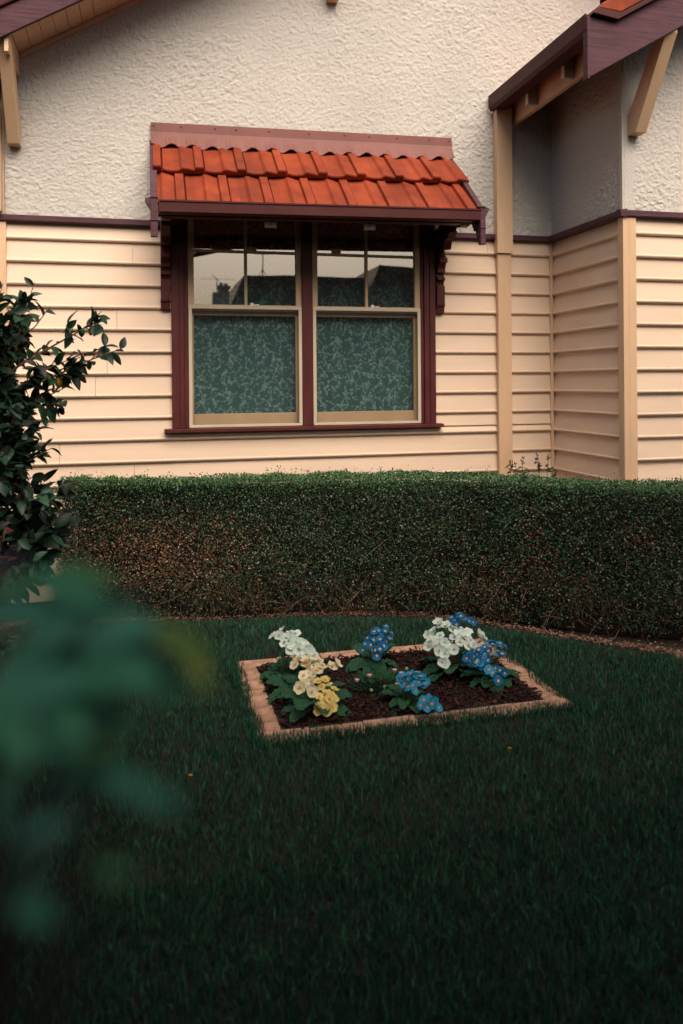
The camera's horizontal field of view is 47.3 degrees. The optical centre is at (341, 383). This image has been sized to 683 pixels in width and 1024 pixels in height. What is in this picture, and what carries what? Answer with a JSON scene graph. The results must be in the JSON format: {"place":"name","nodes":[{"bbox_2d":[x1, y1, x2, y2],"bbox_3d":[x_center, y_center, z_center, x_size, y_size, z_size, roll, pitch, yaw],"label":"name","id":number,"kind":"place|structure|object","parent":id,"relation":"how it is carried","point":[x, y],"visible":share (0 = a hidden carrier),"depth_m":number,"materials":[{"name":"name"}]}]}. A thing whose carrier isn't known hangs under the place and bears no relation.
{"place":"outdoors","nodes":[
{"label":"outdoors","id":0,"kind":"place"},
{"bbox_2d":[0,527,13,595],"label":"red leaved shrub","id":1,"kind":"object","parent":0,"point":[7,530],"visible":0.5,"depth_m":3.50,"materials":[{"name":"green plant"}]},
{"bbox_2d":[0,628,42,666],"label":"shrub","id":2,"kind":"object","parent":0,"point":[5,649],"visible":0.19,"depth_m":3.64,"materials":[{"name":"green plant"}]},
{"bbox_2d":[0,613,682,1023],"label":"lawn","id":3,"kind":"structure","parent":0,"point":[156,870],"depth_m":2.46,"materials":[{"name":"green plant"}]},
{"bbox_2d":[0,277,126,597],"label":"lemon tree","id":4,"kind":"object","parent":3,"relation":"on","point":[35,535],"visible":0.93,"depth_m":3.94,"materials":[{"name":"green plant"}]},
{"bbox_2d":[0,554,211,1023],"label":"foreground shrub","id":5,"kind":"object","parent":3,"relation":"on","point":[68,686],"visible":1,"depth_m":0.31,"materials":[{"name":"green plant"}]},
{"bbox_2d":[240,672,264,690],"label":"edging brick","id":6,"kind":"object","parent":3,"relation":"on","point":[255,682],"visible":0.47,"depth_m":3.91,"materials":[{"name":"beige brick"}]},
{"bbox_2d":[244,689,267,701],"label":"edging brick","id":7,"kind":"object","parent":3,"relation":"on","point":[259,695],"visible":0.34,"depth_m":3.74,"materials":[{"name":"beige brick"}]},
{"bbox_2d":[249,701,273,714],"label":"edging brick","id":8,"kind":"object","parent":3,"relation":"on","point":[263,707],"visible":0.34,"depth_m":3.60,"materials":[{"name":"beige brick"}]},
{"bbox_2d":[251,713,280,731],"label":"edging brick","id":9,"kind":"object","parent":3,"relation":"on","point":[270,722],"visible":0.43,"depth_m":3.44,"materials":[{"name":"beige brick"}]},
{"bbox_2d":[319,650,358,658],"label":"edging brick","id":10,"kind":"object","parent":3,"relation":"on","point":[343,653],"visible":0.16,"depth_m":4.30,"materials":[{"name":"brick"}]},
{"bbox_2d":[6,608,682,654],"bbox_3d":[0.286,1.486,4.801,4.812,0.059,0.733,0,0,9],"label":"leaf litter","id":11,"kind":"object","parent":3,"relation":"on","point":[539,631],"visible":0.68,"depth_m":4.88,"materials":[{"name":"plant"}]},
{"bbox_2d":[256,646,543,729],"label":"bark mulch","id":12,"kind":"object","parent":3,"relation":"on","point":[515,690],"visible":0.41,"depth_m":3.71,"materials":[{"name":"brown wood"}]},
{"bbox_2d":[259,627,318,679],"bbox_3d":[-0.281,1.363,3.933,0.277,0.271,0.330,0,0,-14],"label":"primrose","id":13,"kind":"object","parent":12,"relation":"on","point":[281,665],"visible":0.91,"depth_m":3.89,"materials":[{"name":"white plant"}]},
{"bbox_2d":[265,655,342,703],"bbox_3d":[-0.205,1.399,3.708,0.379,0.215,0.293,0,0,32],"label":"primrose","id":14,"kind":"object","parent":12,"relation":"on","point":[303,682],"visible":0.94,"depth_m":3.67,"materials":[{"name":"beige plant"}]},
{"bbox_2d":[279,675,351,722],"bbox_3d":[-0.121,1.427,3.564,0.326,0.155,0.353,0,0,-14],"label":"primrose","id":15,"kind":"object","parent":12,"relation":"on","point":[325,702],"visible":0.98,"depth_m":3.51,"materials":[{"name":"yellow plant"}]},
{"bbox_2d":[346,624,401,677],"bbox_3d":[0.167,1.409,4.091,0.294,0.245,0.341,0,0,37],"label":"primrose","id":16,"kind":"object","parent":12,"relation":"on","point":[365,647],"visible":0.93,"depth_m":4.06,"materials":[{"name":"blue plant"}]},
{"bbox_2d":[346,665,413,698],"bbox_3d":[0.197,1.464,3.825,0.383,0.109,0.338,0,0,-14],"label":"daisy plant","id":17,"kind":"object","parent":12,"relation":"on","point":[358,678],"visible":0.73,"depth_m":3.83,"materials":[{"name":"green plant"}]},
{"bbox_2d":[378,669,442,715],"bbox_3d":[0.312,1.413,3.567,0.248,0.178,0.327,0,0,-14],"label":"primrose","id":18,"kind":"object","parent":12,"relation":"on","point":[404,693],"visible":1,"depth_m":3.55,"materials":[{"name":"blue plant"}]},
{"bbox_2d":[415,617,487,681],"bbox_3d":[0.539,1.353,3.986,0.357,0.283,0.361,0,0,-32],"label":"primrose","id":19,"kind":"object","parent":12,"relation":"on","point":[436,668],"visible":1,"depth_m":3.92,"materials":[{"name":"white plant"}]},
{"bbox_2d":[431,612,476,656],"bbox_3d":[0.611,1.369,4.234,0.248,0.264,0.236,0,0,-14],"label":"primrose","id":20,"kind":"object","parent":12,"relation":"on","point":[457,623],"visible":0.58,"depth_m":4.18,"materials":[{"name":"blue plant"}]},
{"bbox_2d":[460,639,520,696],"bbox_3d":[0.749,1.392,3.867,0.287,0.218,0.339,0,0,39],"label":"primrose","id":21,"kind":"object","parent":12,"relation":"on","point":[492,677],"visible":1,"depth_m":3.79,"materials":[{"name":"blue plant"}]},
{"bbox_2d":[518,675,556,694],"bbox_3d":[0.963,1.515,3.853,0.111,0.055,0.235,0,0,-14],"label":"edging brick","id":22,"kind":"object","parent":3,"relation":"on","point":[531,683],"visible":0.3,"depth_m":3.84,"materials":[{"name":"beige brick"}]},
{"bbox_2d":[375,613,682,652],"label":"ground","id":23,"kind":"structure","parent":0,"point":[669,643],"depth_m":4.60,"materials":[{"name":"soil"}]},
{"bbox_2d":[240,667,257,672],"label":"edging brick","id":24,"kind":"object","parent":23,"relation":"on","point":[251,670],"visible":0.13,"depth_m":4.07,"materials":[{"name":"brick"}]},
{"bbox_2d":[236,658,276,667],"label":"edging brick","id":25,"kind":"object","parent":23,"relation":"on","point":[251,663],"visible":0.14,"depth_m":4.19,"materials":[{"name":"brick"}]},
{"bbox_2d":[257,727,311,743],"bbox_3d":[-0.241,1.522,3.309,0.228,0.060,0.108,0,0,-14],"label":"edging brick","id":26,"kind":"object","parent":23,"relation":"on","point":[288,730],"visible":0.24,"depth_m":3.33,"materials":[{"name":"beige brick"}]},
{"bbox_2d":[310,722,364,738],"bbox_3d":[-0.011,1.523,3.366,0.236,0.055,0.108,-1,1,-14],"label":"edging brick","id":27,"kind":"object","parent":23,"relation":"on","point":[345,725],"visible":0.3,"depth_m":3.39,"materials":[{"name":"beige brick"}]},
{"bbox_2d":[0,0,682,601],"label":"house","id":28,"kind":"structure","parent":23,"relation":"on","point":[518,164],"depth_m":5.59,"materials":[{"name":"paint"}]},
{"bbox_2d":[193,219,295,413],"bbox_3d":[-0.721,-0.562,5.780,0.846,1.585,0.029,0,0,-14],"label":"lace curtain","id":29,"kind":"object","parent":28,"relation":"hanging from","point":[244,364],"visible":0.77,"depth_m":5.78,"materials":[{"name":"green fabric"}]},
{"bbox_2d":[164,219,443,432],"bbox_3d":[-0.250,-0.507,5.796,2.092,1.702,0.125,0,0,-14],"label":"window","id":30,"kind":"structure","parent":28,"relation":"in","point":[305,311],"depth_m":5.77,"materials":[{"name":"red paint"}]},
{"bbox_2d":[316,222,412,411],"bbox_3d":[0.169,-0.569,5.999,0.866,1.585,0.030,0,0,-14],"label":"window pane","id":31,"kind":"structure","parent":28,"relation":"hanging from","point":[364,364],"depth_m":6.00,"materials":[{"name":"clear glass"}]},
{"bbox_2d":[50,465,682,644],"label":"box hedge","id":32,"kind":"object","parent":23,"relation":"on","point":[597,556],"visible":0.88,"depth_m":4.93,"materials":[{"name":"green plant"}]},
{"bbox_2d":[371,646,400,654],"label":"edging brick","id":33,"kind":"object","parent":23,"relation":"on","point":[396,648],"visible":0.13,"depth_m":4.37,"materials":[{"name":"brick"}]},
{"bbox_2d":[363,715,417,732],"bbox_3d":[0.222,1.518,3.423,0.236,0.060,0.108,-1,0,-14],"label":"edging brick","id":34,"kind":"object","parent":23,"relation":"on","point":[412,717],"visible":0.29,"depth_m":3.44,"materials":[{"name":"beige brick"}]},
{"bbox_2d":[398,644,435,651],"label":"edging brick","id":35,"kind":"object","parent":23,"relation":"on","point":[406,648],"visible":0.17,"depth_m":4.41,"materials":[{"name":"brick"}]},
{"bbox_2d":[415,709,467,724],"bbox_3d":[0.455,1.517,3.480,0.236,0.058,0.108,-1,0,-13],"label":"edging brick","id":36,"kind":"object","parent":23,"relation":"on","point":[440,716],"visible":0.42,"depth_m":3.49,"materials":[{"name":"beige brick"}]},
{"bbox_2d":[439,638,487,645],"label":"edging brick","id":37,"kind":"object","parent":23,"relation":"on","point":[477,640],"depth_m":4.50,"materials":[{"name":"brick"}]},
{"bbox_2d":[465,703,517,719],"bbox_3d":[0.688,1.515,3.538,0.236,0.060,0.108,-1,1,-14],"label":"edging brick","id":38,"kind":"object","parent":23,"relation":"on","point":[507,705],"visible":0.3,"depth_m":3.56,"materials":[{"name":"beige brick"}]},
{"bbox_2d":[481,645,505,658],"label":"edging brick","id":39,"kind":"object","parent":23,"relation":"on","point":[495,651],"visible":0.13,"depth_m":4.29,"materials":[{"name":"brick"}]},
{"bbox_2d":[499,658,533,676],"bbox_3d":[0.904,1.515,4.093,0.111,0.057,0.252,-1,0,-14],"label":"edging brick","id":40,"kind":"object","parent":23,"relation":"on","point":[518,668],"visible":0.37,"depth_m":4.08,"materials":[{"name":"brick"}]},
{"bbox_2d":[505,456,528,483],"bbox_3d":[1.293,1.014,5.718,0.182,0.952,0.044,0,0,-11],"label":"weed","id":41,"kind":"object","parent":23,"relation":"on","point":[511,469],"visible":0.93,"depth_m":5.72,"materials":[{"name":"green plant"}]},
{"bbox_2d":[513,697,574,713],"bbox_3d":[0.938,1.513,3.599,0.271,0.060,0.108,-1,0,-14],"label":"edging brick","id":42,"kind":"object","parent":23,"relation":"on","point":[544,701],"visible":0.3,"depth_m":3.61,"materials":[{"name":"beige brick"}]},
{"bbox_2d":[534,453,555,485],"bbox_3d":[1.511,1.000,5.768,0.201,0.977,0.062,0,0,-19],"label":"weed","id":43,"kind":"object","parent":23,"relation":"on","point":[539,466],"visible":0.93,"depth_m":5.77,"materials":[{"name":"green plant"}]},
{"bbox_2d":[541,693,562,699],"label":"edging brick","id":44,"kind":"object","parent":23,"relation":"on","point":[547,696],"visible":0.26,"depth_m":3.70,"materials":[{"name":"beige brick"}]}
]}

